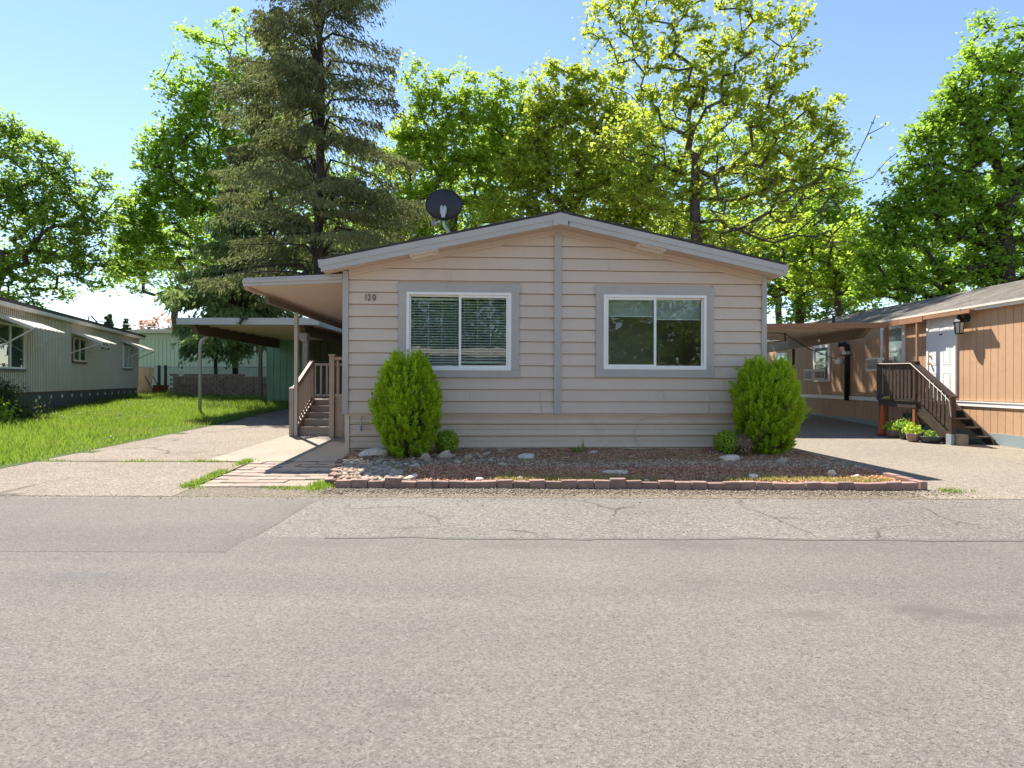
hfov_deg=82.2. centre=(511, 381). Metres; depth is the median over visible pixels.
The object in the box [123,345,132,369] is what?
window
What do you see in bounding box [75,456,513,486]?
ground
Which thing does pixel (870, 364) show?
air conditioner
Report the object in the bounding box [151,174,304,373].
cedar tree
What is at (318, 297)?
porch awning
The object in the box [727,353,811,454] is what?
cypress shrub
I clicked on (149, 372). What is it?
leaning panels
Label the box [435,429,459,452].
boxwood
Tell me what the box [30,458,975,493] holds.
joint weeds
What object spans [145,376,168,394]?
wheelbarrow
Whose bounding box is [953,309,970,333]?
wall lantern
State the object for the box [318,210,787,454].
manufactured home
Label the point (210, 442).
driveway
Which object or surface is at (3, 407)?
garden shrub
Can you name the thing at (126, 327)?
conifer
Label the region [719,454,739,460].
rock
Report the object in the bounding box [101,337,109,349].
window
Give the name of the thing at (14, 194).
maple tree
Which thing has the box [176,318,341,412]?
carport
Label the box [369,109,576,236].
maple tree
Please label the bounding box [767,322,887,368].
orange carport
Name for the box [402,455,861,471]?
gravel
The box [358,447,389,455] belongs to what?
rock
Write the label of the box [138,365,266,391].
chain link fence
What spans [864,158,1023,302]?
maple tree
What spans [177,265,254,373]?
cedar tree
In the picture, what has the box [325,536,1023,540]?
seam line
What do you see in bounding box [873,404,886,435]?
orange cone
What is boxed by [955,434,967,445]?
concrete block
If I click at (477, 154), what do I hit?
maple tree
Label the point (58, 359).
grey mobile home
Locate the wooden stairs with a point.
(911, 377)
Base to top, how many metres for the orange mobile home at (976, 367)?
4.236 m
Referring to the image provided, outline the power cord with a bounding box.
[780,333,837,359]
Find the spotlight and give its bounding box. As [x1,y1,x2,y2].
[236,317,247,325]
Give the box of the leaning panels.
[137,367,153,393]
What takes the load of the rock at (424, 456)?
on the planting bed
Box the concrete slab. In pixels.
[207,435,348,461]
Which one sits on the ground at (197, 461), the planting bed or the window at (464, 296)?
the planting bed
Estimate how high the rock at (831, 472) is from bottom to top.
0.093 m
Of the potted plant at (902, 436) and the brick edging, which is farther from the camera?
the potted plant at (902, 436)
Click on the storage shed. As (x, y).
(280, 371)
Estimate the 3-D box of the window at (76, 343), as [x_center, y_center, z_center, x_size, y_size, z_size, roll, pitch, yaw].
[-14.965,-1.057,20.300,0.070,0.870,1.271,0,0,-19]
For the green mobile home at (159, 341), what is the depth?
36.00 m
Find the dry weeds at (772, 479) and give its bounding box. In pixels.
[374,451,901,481]
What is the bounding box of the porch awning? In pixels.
[242,274,342,435]
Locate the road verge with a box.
[143,486,991,499]
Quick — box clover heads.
[4,394,265,441]
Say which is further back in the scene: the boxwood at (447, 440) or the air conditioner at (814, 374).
the air conditioner at (814, 374)
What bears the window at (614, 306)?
in the manufactured home at (560, 329)
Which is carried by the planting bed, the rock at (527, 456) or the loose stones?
the rock at (527, 456)
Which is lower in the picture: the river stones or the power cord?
the river stones
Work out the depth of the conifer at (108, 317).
61.99 m
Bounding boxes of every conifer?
[103,310,114,326]
[120,312,131,329]
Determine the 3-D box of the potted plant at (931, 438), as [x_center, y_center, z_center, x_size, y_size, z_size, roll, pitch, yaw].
[9.796,1.278,13.720,0.504,0.325,0.504,0,0,0]
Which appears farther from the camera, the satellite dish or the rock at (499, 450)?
the satellite dish
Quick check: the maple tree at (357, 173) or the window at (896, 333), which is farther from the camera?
the maple tree at (357, 173)
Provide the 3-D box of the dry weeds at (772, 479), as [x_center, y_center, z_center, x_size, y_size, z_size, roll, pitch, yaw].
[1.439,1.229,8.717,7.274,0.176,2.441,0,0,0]
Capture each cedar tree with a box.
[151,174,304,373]
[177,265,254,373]
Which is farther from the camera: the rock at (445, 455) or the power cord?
the power cord
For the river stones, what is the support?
on the planting bed
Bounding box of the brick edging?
[325,456,927,490]
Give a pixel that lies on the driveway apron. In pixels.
(50, 478)
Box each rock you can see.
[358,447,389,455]
[407,461,901,482]
[420,453,430,460]
[439,450,451,459]
[464,454,471,458]
[497,448,502,453]
[518,453,534,458]
[602,470,627,474]
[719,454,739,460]
[749,473,757,478]
[774,458,788,463]
[827,470,836,475]
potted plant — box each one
[881,420,899,437]
[893,418,914,439]
[901,423,924,441]
[918,429,943,443]
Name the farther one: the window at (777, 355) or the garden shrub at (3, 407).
the window at (777, 355)
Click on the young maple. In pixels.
(836, 275)
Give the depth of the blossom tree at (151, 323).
51.74 m
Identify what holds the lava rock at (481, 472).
on the planting bed
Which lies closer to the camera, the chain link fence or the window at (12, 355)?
the window at (12, 355)
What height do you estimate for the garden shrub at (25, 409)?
0.928 m
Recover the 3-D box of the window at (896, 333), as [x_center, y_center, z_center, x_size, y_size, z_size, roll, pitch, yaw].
[10.972,-0.912,16.925,0.038,1.380,1.050,0,0,0]
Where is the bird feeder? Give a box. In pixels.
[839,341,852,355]
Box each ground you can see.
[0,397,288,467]
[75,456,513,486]
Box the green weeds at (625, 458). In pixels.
[388,451,822,478]
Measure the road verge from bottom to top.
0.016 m
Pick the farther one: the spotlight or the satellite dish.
the spotlight
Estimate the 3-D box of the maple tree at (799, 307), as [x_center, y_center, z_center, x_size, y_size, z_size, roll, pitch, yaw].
[17.505,-6.789,37.963,15.384,15.326,4.212,0,0,0]
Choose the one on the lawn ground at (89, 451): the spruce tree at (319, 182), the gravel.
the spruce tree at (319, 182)
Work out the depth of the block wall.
27.00 m
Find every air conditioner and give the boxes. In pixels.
[804,369,824,379]
[866,357,893,370]
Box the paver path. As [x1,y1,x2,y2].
[196,461,334,486]
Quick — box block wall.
[170,374,266,396]
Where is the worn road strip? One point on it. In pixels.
(953, 519)
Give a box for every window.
[0,322,26,370]
[71,337,86,363]
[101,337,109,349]
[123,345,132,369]
[406,292,510,370]
[604,294,706,369]
[775,352,787,378]
[813,344,829,381]
[880,324,904,373]
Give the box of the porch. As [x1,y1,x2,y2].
[289,354,344,437]
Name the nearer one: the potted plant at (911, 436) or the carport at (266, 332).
the potted plant at (911, 436)
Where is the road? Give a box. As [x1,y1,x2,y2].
[0,537,1023,767]
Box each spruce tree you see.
[181,0,440,316]
[201,2,313,376]
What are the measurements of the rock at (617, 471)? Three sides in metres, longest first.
0.351 x 0.106 x 0.074 m
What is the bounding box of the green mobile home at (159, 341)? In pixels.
[127,329,266,388]
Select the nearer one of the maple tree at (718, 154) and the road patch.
the road patch
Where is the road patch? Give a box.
[0,498,315,551]
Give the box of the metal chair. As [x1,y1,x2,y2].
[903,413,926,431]
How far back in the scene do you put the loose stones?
6.89 m
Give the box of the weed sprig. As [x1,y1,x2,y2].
[578,439,585,451]
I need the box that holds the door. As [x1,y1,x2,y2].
[926,315,956,399]
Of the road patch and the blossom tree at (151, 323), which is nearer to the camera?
the road patch
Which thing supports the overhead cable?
attached to the cedar tree at (178, 300)
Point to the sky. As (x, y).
(78, 71)
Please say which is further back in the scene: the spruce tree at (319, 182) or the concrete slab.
the spruce tree at (319, 182)
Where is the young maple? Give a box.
[754,207,900,316]
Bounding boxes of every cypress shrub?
[367,347,442,457]
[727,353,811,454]
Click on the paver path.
(262, 473)
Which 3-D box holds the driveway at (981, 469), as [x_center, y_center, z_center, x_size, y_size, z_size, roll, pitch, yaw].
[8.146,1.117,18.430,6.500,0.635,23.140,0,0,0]
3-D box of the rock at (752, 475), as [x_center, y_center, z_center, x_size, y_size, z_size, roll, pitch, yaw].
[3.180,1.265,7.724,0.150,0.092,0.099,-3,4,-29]
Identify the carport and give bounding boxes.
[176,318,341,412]
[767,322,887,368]
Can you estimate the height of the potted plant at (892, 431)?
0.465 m
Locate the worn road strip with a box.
[0,496,1023,539]
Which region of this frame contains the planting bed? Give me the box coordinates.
[333,447,861,484]
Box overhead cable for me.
[96,320,174,329]
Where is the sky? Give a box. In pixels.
[0,0,1023,329]
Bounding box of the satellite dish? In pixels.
[425,189,462,231]
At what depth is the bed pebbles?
7.76 m
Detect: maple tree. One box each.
[0,107,138,308]
[93,6,380,317]
[101,169,275,327]
[256,139,414,274]
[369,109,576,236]
[374,49,559,241]
[472,50,703,237]
[553,97,779,243]
[572,0,902,255]
[679,158,891,322]
[702,111,886,322]
[837,7,1023,308]
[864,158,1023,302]
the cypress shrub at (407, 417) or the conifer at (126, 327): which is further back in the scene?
the conifer at (126, 327)
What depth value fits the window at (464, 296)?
10.25 m
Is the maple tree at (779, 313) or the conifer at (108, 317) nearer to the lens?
the maple tree at (779, 313)
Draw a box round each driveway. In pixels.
[40,409,288,460]
[792,413,1023,498]
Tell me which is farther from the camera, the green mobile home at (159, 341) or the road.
the green mobile home at (159, 341)
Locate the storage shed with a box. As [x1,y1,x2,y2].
[267,339,341,402]
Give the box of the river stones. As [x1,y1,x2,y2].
[331,453,515,482]
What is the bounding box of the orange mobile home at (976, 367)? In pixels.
[767,280,1023,448]
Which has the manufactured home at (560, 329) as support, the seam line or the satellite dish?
the satellite dish
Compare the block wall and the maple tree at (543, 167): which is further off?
the maple tree at (543, 167)
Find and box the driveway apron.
[0,461,248,495]
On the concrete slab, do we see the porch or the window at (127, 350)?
the porch
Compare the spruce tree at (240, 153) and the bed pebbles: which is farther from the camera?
the spruce tree at (240, 153)
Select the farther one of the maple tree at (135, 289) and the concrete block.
the maple tree at (135, 289)
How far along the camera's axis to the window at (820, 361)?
20.75 m
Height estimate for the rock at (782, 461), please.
0.100 m
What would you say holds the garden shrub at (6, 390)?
on the lawn ground at (89, 451)
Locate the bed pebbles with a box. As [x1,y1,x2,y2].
[336,456,902,482]
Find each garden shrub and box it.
[0,374,29,420]
[0,396,22,424]
[8,394,51,419]
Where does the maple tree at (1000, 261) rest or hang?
on the ground at (197, 461)
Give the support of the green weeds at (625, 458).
on the planting bed
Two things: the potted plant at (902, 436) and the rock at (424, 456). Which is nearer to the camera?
the rock at (424, 456)
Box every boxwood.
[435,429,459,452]
[712,429,737,453]
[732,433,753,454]
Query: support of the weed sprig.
on the planting bed
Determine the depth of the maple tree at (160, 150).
36.53 m
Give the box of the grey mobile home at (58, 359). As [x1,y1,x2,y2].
[0,296,154,413]
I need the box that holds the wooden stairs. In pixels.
[875,361,995,444]
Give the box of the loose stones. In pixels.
[0,489,1023,505]
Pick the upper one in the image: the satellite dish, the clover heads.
the satellite dish
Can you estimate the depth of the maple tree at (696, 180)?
26.73 m
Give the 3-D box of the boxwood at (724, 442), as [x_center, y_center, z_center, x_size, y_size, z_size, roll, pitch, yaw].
[3.660,1.029,9.917,0.499,0.445,0.502,0,0,0]
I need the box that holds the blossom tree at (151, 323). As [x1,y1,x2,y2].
[129,311,171,328]
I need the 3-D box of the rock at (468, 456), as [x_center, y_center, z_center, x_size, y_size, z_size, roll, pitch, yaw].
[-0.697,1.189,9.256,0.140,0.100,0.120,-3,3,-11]
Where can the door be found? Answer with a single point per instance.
(941, 338)

